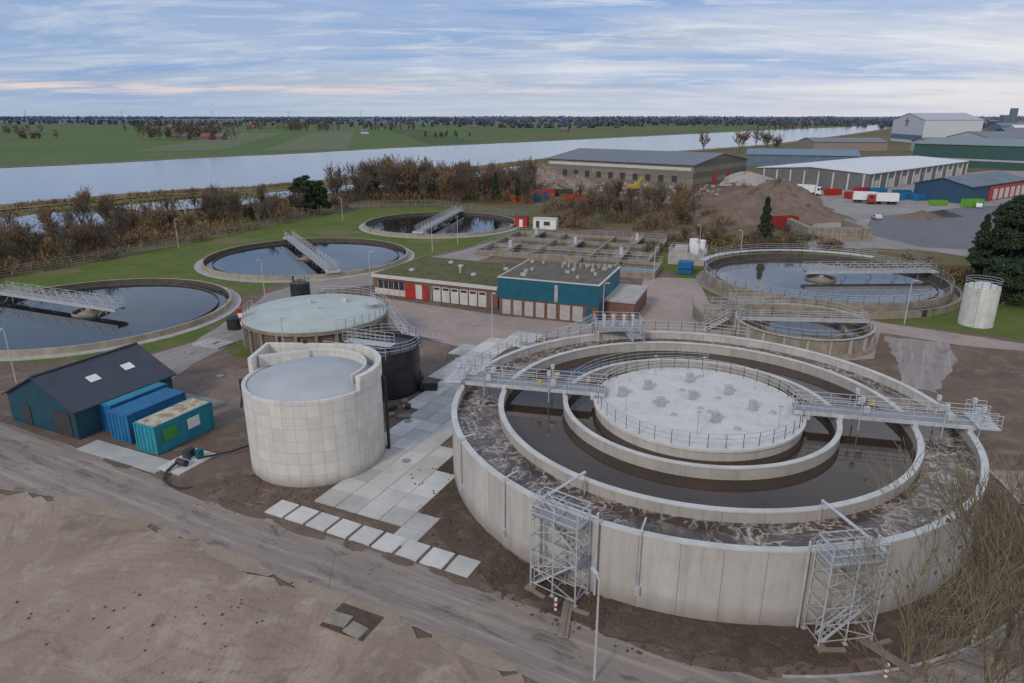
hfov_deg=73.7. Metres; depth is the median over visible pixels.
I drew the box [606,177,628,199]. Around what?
bare tree
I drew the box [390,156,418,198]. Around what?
bare tree
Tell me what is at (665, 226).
bare tree
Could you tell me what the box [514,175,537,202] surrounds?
bare tree
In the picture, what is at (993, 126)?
distant warehouse
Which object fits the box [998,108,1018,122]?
factory tower
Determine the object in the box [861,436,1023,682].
bare tree
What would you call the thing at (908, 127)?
white factory
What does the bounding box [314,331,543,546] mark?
slab path
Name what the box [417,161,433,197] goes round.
bare tree
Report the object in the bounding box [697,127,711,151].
bare tree
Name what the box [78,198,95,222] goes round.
bare tree
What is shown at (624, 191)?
rubble heap
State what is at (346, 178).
bare tree
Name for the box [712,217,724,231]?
bare tree
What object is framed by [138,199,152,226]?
bare tree
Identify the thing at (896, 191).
skip container
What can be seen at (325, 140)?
field
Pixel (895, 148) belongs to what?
ground
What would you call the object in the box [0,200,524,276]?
chain link fence
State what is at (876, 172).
white roof warehouse
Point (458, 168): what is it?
bare tree
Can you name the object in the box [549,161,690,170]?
strip windows
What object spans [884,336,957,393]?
yard road
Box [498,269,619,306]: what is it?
teal walls
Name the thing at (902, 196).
skip container
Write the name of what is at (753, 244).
bare tree
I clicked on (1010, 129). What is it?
distant warehouse
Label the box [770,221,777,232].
bare tree
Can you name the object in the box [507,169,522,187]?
bare tree
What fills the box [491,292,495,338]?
street lamp
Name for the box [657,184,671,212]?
bare tree
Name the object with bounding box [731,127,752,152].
bare tree
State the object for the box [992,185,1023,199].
grey doors
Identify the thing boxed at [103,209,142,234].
bare tree
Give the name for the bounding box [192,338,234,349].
concrete platform
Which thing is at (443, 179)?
bare tree
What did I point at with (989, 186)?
blue red warehouse
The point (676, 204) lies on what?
bare tree
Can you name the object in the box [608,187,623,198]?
bare tree
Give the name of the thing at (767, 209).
conifer tree
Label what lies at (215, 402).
concrete footpath
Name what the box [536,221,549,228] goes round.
door and window
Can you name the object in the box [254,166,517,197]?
ditch water
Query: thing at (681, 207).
bare tree
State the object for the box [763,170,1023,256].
industrial yard
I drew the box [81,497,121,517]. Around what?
sand spill
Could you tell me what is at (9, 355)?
street lamp
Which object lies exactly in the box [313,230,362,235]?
worn earth patch
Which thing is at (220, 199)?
bare tree
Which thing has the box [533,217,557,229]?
site cabin
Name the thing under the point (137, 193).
river reeds
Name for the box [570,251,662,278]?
selector basin
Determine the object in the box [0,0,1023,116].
sky
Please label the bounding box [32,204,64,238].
bare tree
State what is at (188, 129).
distant tree row
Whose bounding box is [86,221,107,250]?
bare tree
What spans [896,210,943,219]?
rubble heap
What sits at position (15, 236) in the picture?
bare tree
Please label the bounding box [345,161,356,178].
bare tree
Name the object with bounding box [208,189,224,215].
bare tree
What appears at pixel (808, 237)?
bare tree
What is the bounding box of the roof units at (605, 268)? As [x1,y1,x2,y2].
[520,260,611,301]
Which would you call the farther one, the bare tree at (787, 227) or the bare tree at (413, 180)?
the bare tree at (413, 180)
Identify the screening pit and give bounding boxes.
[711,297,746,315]
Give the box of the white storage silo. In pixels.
[957,275,1003,328]
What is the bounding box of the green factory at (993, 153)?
[913,137,1023,169]
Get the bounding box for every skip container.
[509,194,530,202]
[530,193,548,201]
[536,190,554,196]
[553,189,572,195]
[563,194,583,201]
[677,260,693,274]
[765,215,798,228]
[824,188,841,195]
[845,192,852,198]
[852,187,869,190]
[869,188,887,192]
[892,190,911,192]
[899,193,905,199]
[901,192,912,199]
[910,193,927,200]
[928,200,947,205]
[960,199,984,206]
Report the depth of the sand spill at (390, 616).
40.59 m
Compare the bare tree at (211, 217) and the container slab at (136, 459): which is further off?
the bare tree at (211, 217)
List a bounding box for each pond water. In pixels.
[0,212,116,234]
[115,198,259,211]
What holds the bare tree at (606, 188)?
on the ground at (895, 148)
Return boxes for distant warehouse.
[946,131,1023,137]
[986,123,1023,130]
[995,128,1023,130]
[1007,125,1023,127]
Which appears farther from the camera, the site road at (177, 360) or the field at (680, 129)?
the field at (680, 129)
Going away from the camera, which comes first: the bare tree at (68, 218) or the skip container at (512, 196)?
the bare tree at (68, 218)
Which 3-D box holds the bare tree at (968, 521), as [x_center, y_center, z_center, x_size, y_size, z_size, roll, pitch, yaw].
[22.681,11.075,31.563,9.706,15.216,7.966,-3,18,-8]
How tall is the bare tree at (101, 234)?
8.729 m
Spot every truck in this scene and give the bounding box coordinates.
[797,184,822,195]
[852,191,880,203]
[866,193,899,204]
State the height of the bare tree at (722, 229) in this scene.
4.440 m
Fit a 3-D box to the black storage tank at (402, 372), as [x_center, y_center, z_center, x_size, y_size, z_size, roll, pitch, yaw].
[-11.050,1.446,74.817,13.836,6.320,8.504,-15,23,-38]
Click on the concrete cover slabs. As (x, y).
(352, 622)
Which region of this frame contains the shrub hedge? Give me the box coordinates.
[642,230,1023,292]
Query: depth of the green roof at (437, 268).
113.63 m
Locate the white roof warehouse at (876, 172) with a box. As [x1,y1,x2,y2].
[757,156,968,189]
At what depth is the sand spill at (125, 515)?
50.45 m
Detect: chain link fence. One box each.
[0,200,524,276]
[775,235,945,283]
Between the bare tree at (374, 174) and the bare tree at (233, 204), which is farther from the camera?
the bare tree at (374, 174)
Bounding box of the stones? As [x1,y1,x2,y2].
[15,577,336,682]
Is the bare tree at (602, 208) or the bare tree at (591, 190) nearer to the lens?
the bare tree at (602, 208)
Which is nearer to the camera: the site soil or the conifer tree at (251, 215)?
the site soil
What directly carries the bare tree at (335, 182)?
on the ground at (895, 148)
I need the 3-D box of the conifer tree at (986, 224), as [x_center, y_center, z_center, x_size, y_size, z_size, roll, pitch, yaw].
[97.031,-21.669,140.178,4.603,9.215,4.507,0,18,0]
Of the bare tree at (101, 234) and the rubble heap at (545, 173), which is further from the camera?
the rubble heap at (545, 173)
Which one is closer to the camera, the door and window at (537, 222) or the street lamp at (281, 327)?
the street lamp at (281, 327)
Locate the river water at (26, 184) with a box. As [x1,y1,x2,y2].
[0,125,887,203]
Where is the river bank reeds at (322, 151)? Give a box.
[0,127,831,167]
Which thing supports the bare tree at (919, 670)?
on the site soil
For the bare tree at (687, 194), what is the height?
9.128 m
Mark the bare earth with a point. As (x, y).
(725, 189)
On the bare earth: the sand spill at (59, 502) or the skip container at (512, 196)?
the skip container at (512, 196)
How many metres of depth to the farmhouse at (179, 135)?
861.85 m
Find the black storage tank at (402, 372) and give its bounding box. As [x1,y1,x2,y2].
[342,323,445,400]
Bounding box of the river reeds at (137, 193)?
[11,150,674,206]
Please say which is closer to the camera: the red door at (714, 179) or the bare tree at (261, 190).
the bare tree at (261, 190)
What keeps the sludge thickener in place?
on the paved yard at (665, 301)
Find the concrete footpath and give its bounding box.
[185,393,225,406]
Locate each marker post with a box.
[554,597,557,610]
[884,663,889,677]
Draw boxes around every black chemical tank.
[226,314,240,330]
[290,275,310,296]
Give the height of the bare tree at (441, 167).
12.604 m
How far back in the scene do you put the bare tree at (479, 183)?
245.97 m
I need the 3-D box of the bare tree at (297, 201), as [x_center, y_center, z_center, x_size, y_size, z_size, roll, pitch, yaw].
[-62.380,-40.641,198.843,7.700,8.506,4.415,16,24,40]
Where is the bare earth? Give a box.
[507,183,757,230]
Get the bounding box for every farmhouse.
[171,132,190,138]
[200,133,213,139]
[213,133,227,139]
[360,129,368,133]
[559,127,568,131]
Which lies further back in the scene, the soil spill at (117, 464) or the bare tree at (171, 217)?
the bare tree at (171, 217)
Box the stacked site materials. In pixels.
[388,398,410,419]
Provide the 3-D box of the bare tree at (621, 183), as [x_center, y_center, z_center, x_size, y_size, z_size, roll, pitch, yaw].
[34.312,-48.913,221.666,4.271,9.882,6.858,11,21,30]
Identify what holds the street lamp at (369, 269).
on the site soil
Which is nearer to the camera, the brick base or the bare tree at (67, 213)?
the brick base
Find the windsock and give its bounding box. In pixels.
[236,307,244,346]
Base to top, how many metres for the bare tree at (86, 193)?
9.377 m
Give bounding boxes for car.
[871,214,881,219]
[975,203,982,207]
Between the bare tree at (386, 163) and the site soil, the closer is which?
the site soil
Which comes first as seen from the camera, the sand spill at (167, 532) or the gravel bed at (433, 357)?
the sand spill at (167, 532)
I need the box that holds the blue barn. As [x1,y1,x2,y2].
[1,342,176,439]
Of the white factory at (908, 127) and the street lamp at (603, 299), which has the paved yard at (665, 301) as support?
the street lamp at (603, 299)
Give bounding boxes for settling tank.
[0,278,240,360]
[194,231,414,282]
[359,205,518,238]
[696,244,962,318]
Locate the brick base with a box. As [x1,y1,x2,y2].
[499,297,602,321]
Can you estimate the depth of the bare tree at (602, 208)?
183.97 m
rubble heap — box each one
[519,163,563,186]
[550,174,599,189]
[600,180,630,193]
[635,185,671,199]
[719,171,773,185]
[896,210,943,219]
[930,210,962,217]
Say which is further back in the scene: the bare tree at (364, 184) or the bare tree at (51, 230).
the bare tree at (364, 184)
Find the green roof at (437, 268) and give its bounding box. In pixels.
[374,256,516,286]
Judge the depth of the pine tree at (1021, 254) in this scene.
108.31 m
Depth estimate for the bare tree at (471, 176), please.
238.48 m
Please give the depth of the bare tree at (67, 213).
166.31 m
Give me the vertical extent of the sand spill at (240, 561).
0.001 m
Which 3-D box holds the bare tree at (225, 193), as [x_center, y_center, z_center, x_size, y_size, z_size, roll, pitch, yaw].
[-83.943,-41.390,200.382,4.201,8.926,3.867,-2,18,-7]
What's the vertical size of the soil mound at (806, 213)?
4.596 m
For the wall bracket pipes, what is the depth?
45.23 m
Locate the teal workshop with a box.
[746,148,860,165]
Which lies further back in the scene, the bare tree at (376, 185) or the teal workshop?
the teal workshop
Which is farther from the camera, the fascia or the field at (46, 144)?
the field at (46, 144)
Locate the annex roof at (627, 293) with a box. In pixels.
[604,284,648,303]
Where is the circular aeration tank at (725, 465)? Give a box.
[444,311,1003,625]
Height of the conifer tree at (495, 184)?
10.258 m
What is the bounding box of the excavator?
[626,176,648,190]
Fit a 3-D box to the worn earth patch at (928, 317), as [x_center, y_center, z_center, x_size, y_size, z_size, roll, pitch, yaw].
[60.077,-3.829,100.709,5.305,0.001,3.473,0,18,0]
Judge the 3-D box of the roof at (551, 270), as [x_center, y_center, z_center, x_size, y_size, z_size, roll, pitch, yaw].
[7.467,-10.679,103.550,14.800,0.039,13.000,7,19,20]
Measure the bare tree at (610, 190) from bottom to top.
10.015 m
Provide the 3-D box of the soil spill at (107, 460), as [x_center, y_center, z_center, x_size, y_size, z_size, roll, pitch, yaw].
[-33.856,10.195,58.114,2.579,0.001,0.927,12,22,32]
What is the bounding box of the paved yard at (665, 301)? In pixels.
[325,278,1023,359]
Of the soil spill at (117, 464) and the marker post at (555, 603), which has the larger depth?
the soil spill at (117, 464)
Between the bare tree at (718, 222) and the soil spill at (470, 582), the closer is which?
the soil spill at (470, 582)
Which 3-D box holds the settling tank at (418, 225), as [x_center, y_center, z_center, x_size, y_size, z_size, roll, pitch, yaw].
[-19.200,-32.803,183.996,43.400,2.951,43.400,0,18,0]
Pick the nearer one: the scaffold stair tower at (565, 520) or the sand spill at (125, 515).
the scaffold stair tower at (565, 520)
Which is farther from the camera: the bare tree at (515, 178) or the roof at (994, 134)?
the roof at (994, 134)
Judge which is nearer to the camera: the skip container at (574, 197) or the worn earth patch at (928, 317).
the worn earth patch at (928, 317)
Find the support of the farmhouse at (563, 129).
on the meadow
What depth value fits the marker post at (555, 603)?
40.46 m
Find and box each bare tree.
[0,210,19,229]
[0,224,26,263]
[0,227,17,272]
[1,239,23,261]
[5,219,39,258]
[6,220,43,259]
[19,234,43,261]
[22,223,48,261]
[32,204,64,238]
[38,217,80,253]
[58,212,80,250]
[60,207,78,224]
[62,191,89,220]
[64,220,92,257]
[64,222,94,260]
[72,214,96,230]
[73,186,96,217]
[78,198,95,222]
[84,217,116,257]
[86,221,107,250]
[91,197,114,220]
[94,192,116,218]
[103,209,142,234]
[107,209,132,248]
[108,200,127,216]
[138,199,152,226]
[141,202,169,240]
[152,203,178,238]
[157,195,178,211]
[182,213,195,230]
[189,187,201,216]
[195,207,203,220]
[197,190,221,222]
[200,190,210,209]
[205,208,218,223]
[206,182,222,193]
[207,199,221,218]
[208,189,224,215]
[214,190,227,208]
[221,189,243,221]
[222,190,242,220]
[223,187,231,214]
[227,194,247,219]
[241,205,253,219]
[247,198,264,219]
[250,183,266,200]
[254,195,275,225]
[267,196,279,221]
[269,194,283,209]
[286,188,305,211]
[322,161,346,195]
[324,171,340,198]
[324,174,344,194]
[330,196,339,206]
[336,168,350,192]
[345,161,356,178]
[347,171,371,200]
[349,174,368,196]
[355,159,375,194]
[355,172,374,197]
[363,157,380,187]
[366,175,377,191]
[367,161,387,199]
[368,178,379,192]
[373,161,405,202]
[374,164,402,201]
[376,157,393,171]
[382,154,398,165]
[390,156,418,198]
[393,158,424,194]
[404,166,418,191]
[415,155,440,195]
[415,164,438,199]
[416,165,426,187]
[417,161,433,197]
[434,165,463,203]
[438,160,459,176]
[448,169,473,203]
[448,178,463,201]
[449,162,467,195]
[450,163,470,195]
[452,161,472,178]
[462,164,483,189]
[463,167,477,192]
[474,169,492,194]
[474,174,489,192]
[481,165,496,192]
[484,160,501,171]
[490,165,510,198]
[492,163,507,197]
[498,173,514,191]
[506,165,519,182]
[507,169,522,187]
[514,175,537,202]
[517,156,538,177]
[518,165,534,185]
[529,171,537,187]
[567,199,576,208]
[572,181,585,200]
[572,204,580,218]
[574,197,585,213]
[579,199,590,215]
[585,187,601,200]
[585,189,605,219]
[592,190,616,223]
[601,189,618,223]
[603,180,617,202]
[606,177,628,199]
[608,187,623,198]
[609,177,624,199]
[609,194,628,220]
[620,186,639,212]
[626,196,640,219]
[640,182,656,208]
[640,184,656,212]
[647,187,661,212]
[649,178,664,209]
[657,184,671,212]
[661,222,669,235]
[666,182,685,193]
[669,194,688,221]
[670,200,687,222]
[676,183,701,202]
[679,224,691,241]
[686,181,703,202]
[688,190,701,223]
[689,224,706,237]
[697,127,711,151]
[701,224,720,240]
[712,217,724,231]
[715,225,727,237]
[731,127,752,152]
[748,228,761,243]
[748,239,760,252]
[751,124,767,147]
[753,130,774,147]
[762,134,784,148]
[763,225,774,236]
[766,234,783,252]
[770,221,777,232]
[781,222,797,234]
[783,232,799,252]
[802,231,815,245]
[817,494,1023,682]
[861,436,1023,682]
[876,438,1023,682]
[929,441,1023,682]
[961,268,973,282]
[995,613,1023,679]
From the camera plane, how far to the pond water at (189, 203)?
221.94 m
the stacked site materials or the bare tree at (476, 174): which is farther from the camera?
the bare tree at (476, 174)
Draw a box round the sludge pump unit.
[158,446,215,475]
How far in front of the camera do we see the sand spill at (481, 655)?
37.41 m
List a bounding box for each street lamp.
[0,328,16,382]
[256,259,265,297]
[280,317,284,341]
[368,251,372,288]
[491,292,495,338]
[590,567,599,680]
[602,282,609,319]
[904,280,918,323]
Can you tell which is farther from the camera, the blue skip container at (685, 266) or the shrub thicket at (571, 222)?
the shrub thicket at (571, 222)
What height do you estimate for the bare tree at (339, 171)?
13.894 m
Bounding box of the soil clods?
[197,467,1021,674]
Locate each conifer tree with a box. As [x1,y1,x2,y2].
[247,204,256,220]
[260,195,268,217]
[490,172,500,202]
[514,178,521,200]
[755,196,773,238]
[968,213,992,250]
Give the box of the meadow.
[0,125,841,167]
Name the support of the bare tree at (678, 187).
on the ground at (895, 148)
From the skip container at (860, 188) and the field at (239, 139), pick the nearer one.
the skip container at (860, 188)
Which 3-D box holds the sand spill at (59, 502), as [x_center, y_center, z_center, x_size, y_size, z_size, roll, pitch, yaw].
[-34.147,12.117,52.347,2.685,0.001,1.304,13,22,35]
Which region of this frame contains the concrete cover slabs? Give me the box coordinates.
[320,603,383,640]
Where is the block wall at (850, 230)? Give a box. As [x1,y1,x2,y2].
[787,218,871,240]
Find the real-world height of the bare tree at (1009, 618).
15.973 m
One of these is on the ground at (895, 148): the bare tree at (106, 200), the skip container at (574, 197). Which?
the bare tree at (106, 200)
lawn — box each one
[0,207,541,362]
[36,161,546,209]
[226,340,250,355]
[655,249,892,298]
[871,283,1023,339]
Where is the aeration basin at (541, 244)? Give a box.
[475,226,667,261]
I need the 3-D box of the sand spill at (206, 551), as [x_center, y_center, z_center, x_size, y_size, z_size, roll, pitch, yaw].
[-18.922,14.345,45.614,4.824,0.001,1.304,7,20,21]
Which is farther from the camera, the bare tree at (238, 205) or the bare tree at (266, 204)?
the bare tree at (238, 205)
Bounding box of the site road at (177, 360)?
[153,240,495,378]
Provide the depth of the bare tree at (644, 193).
214.05 m
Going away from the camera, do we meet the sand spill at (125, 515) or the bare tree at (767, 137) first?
the sand spill at (125, 515)
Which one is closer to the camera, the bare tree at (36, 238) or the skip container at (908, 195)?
the bare tree at (36, 238)
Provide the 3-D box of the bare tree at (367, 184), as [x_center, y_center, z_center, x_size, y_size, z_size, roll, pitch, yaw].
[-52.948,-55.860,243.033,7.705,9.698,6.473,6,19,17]
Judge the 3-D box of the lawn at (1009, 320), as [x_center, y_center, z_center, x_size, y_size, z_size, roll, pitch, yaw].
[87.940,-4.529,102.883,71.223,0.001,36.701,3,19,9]
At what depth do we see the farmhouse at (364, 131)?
1128.76 m
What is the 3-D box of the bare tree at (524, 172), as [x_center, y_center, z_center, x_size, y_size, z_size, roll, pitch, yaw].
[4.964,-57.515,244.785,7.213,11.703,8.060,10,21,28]
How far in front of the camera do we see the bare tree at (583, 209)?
189.31 m
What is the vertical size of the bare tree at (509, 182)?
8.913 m
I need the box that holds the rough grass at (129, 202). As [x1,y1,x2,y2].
[0,190,297,270]
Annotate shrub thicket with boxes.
[0,195,349,276]
[327,181,736,231]
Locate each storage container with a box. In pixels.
[98,382,167,431]
[107,388,185,443]
[133,397,214,454]
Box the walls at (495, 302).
[373,277,498,308]
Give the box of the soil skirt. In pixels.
[423,461,1021,666]
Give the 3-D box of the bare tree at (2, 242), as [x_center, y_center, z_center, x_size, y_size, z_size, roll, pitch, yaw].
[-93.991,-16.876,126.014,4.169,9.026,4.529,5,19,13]
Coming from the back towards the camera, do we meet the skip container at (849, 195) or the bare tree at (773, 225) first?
the skip container at (849, 195)
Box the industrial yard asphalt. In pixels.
[867,205,998,249]
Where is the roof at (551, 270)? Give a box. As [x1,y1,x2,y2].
[501,260,618,284]
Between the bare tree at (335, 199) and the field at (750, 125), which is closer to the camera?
the bare tree at (335, 199)
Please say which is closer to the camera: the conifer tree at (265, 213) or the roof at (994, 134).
the conifer tree at (265, 213)
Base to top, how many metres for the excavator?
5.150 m
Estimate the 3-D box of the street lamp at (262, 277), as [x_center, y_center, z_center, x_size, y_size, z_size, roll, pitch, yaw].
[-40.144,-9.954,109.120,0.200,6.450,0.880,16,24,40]
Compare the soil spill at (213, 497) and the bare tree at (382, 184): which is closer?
the soil spill at (213, 497)
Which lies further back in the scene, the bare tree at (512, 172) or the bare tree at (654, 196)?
the bare tree at (512, 172)
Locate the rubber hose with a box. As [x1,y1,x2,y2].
[162,444,248,489]
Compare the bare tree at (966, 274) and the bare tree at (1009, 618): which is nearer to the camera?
the bare tree at (1009, 618)
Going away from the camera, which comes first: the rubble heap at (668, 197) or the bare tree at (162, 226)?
the bare tree at (162, 226)
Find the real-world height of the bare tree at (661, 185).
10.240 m
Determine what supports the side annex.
on the paved yard at (665, 301)
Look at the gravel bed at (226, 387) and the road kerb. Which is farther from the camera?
the gravel bed at (226, 387)
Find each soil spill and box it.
[103,458,113,464]
[112,461,130,467]
[169,482,210,498]
[198,493,218,500]
[217,500,264,518]
[273,519,324,539]
[344,541,364,550]
[382,552,413,565]
[429,566,495,592]
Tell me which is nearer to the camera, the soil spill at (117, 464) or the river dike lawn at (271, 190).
the soil spill at (117, 464)
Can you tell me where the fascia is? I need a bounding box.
[371,260,497,289]
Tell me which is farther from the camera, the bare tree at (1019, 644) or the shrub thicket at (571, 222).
the shrub thicket at (571, 222)
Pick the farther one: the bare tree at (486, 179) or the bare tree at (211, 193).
the bare tree at (486, 179)
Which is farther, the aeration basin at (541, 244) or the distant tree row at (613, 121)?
the distant tree row at (613, 121)
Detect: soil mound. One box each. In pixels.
[667,187,835,215]
[677,208,760,224]
[746,178,823,204]
[770,203,857,223]
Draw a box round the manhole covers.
[186,292,682,462]
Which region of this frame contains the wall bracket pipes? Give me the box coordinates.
[459,433,646,595]
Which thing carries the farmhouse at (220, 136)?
on the meadow
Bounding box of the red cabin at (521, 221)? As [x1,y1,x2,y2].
[515,215,528,227]
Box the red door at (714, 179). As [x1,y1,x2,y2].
[712,172,729,185]
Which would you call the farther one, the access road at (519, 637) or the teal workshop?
the teal workshop
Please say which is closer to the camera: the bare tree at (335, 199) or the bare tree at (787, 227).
the bare tree at (787, 227)
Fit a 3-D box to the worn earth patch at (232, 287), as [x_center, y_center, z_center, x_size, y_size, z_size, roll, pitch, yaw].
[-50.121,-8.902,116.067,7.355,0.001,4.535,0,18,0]
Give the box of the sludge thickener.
[692,289,875,358]
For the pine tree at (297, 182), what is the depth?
199.15 m
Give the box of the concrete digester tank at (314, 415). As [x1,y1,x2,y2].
[239,339,390,487]
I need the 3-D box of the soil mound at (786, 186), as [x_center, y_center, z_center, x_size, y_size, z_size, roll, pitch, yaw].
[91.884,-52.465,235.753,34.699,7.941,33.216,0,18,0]
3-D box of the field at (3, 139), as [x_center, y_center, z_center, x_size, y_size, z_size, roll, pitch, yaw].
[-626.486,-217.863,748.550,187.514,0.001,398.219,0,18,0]
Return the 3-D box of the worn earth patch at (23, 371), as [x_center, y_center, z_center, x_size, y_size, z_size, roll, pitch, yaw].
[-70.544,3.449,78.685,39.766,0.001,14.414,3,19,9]
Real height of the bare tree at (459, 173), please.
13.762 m
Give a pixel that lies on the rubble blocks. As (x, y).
(598, 185)
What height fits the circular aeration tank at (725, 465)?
7.250 m
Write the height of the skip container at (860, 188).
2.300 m
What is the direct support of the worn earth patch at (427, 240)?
on the lawn at (176, 262)
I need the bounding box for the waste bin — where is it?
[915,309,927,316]
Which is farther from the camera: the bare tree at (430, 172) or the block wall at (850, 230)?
the bare tree at (430, 172)
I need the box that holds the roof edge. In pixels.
[497,259,620,285]
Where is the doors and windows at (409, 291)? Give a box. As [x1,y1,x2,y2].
[375,280,486,306]
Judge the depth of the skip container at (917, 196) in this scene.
237.34 m
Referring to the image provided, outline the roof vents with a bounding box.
[409,261,508,275]
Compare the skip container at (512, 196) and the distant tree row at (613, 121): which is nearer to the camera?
the skip container at (512, 196)
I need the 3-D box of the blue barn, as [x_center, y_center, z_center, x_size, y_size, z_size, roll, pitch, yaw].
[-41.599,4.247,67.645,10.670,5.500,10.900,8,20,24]
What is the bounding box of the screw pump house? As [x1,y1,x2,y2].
[668,238,707,265]
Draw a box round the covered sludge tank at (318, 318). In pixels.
[241,286,419,354]
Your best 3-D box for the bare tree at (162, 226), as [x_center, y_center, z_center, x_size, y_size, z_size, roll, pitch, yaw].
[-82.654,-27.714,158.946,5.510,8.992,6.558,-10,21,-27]
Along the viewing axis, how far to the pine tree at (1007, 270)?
103.97 m
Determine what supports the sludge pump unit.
on the site soil
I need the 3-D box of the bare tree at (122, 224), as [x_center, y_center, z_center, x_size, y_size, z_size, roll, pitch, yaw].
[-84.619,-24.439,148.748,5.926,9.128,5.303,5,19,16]
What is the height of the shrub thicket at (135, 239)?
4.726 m
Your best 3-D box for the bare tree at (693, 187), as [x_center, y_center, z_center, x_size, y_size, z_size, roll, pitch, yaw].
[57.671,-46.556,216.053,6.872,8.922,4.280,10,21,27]
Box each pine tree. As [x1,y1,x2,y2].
[287,175,317,214]
[303,180,333,214]
[965,194,1023,290]
[968,201,1023,275]
[983,256,1023,304]
[1015,249,1023,258]
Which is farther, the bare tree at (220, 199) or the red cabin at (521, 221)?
the bare tree at (220, 199)
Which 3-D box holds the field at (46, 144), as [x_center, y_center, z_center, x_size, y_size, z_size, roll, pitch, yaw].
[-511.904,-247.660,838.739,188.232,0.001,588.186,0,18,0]
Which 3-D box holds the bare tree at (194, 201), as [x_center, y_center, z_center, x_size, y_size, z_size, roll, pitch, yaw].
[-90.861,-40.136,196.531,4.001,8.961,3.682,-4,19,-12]
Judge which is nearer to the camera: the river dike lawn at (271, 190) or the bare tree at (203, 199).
the bare tree at (203, 199)
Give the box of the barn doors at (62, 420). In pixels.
[22,404,80,439]
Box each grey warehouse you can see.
[798,137,887,150]
[910,138,1023,150]
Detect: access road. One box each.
[0,422,768,682]
[767,470,1023,682]
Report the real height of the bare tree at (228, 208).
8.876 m
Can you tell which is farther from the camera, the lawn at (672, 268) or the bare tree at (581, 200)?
the bare tree at (581, 200)
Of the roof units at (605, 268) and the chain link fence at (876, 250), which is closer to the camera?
the roof units at (605, 268)
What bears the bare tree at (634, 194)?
on the ground at (895, 148)
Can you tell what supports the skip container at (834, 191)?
on the industrial yard at (862, 212)
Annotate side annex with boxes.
[603,290,646,320]
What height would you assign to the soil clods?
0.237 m
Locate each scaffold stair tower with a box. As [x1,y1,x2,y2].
[524,471,598,638]
[796,499,917,677]
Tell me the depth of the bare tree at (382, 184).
231.69 m
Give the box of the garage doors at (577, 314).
[502,299,602,322]
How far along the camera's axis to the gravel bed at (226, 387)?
73.79 m
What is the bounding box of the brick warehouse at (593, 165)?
[546,148,747,188]
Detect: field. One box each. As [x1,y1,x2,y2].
[0,134,163,150]
[0,137,36,140]
[0,492,524,682]
[129,133,280,151]
[262,131,354,150]
[388,129,481,144]
[459,131,595,138]
[539,130,680,134]
[569,129,719,132]
[602,124,799,128]
[619,128,745,130]
[668,125,803,127]
[670,124,812,126]
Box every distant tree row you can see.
[0,115,1023,121]
[2,118,817,138]
[7,116,1018,127]
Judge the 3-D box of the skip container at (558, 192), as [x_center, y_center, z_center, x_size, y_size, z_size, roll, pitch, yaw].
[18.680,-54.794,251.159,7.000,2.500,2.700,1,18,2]
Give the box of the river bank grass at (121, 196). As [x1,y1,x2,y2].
[0,127,891,209]
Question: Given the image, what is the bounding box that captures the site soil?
[0,227,1023,682]
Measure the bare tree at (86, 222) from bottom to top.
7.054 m
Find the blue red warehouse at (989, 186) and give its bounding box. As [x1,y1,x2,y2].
[913,171,1023,202]
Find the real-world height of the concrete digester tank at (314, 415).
8.875 m
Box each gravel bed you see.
[172,368,248,422]
[419,340,449,375]
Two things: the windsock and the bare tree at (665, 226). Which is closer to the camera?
the windsock
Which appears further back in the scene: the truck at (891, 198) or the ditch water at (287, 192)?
the ditch water at (287, 192)
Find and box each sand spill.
[51,493,97,512]
[53,495,74,504]
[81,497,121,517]
[110,505,129,519]
[157,526,180,538]
[203,545,238,563]
[206,546,272,575]
[285,578,352,607]
[346,599,399,624]
[432,632,516,670]
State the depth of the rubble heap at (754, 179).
289.58 m
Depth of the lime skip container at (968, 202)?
219.72 m
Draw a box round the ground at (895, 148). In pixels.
[0,124,1023,287]
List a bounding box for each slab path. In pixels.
[265,500,480,577]
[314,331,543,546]
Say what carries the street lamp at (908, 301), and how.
on the lawn at (1009, 320)
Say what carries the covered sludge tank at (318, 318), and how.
on the site soil
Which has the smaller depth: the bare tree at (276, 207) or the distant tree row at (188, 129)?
the bare tree at (276, 207)
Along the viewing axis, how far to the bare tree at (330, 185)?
224.78 m
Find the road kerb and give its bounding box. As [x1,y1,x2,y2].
[782,469,1023,678]
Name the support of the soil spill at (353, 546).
on the access road at (519, 637)
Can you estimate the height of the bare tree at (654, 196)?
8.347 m
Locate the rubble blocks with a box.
[473,179,774,197]
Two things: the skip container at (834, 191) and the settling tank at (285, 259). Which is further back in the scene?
the skip container at (834, 191)
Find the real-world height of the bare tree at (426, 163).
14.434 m
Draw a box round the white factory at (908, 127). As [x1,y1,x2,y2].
[890,113,983,142]
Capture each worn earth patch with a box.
[0,358,76,389]
[30,269,85,275]
[206,238,259,243]
[223,286,238,289]
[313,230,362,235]
[406,239,447,242]
[918,316,932,318]
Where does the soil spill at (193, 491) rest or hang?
on the access road at (519, 637)
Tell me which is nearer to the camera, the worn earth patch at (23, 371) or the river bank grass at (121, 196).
the worn earth patch at (23, 371)
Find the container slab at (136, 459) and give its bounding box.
[76,440,169,473]
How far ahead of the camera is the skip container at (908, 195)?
240.31 m
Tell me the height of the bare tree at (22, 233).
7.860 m

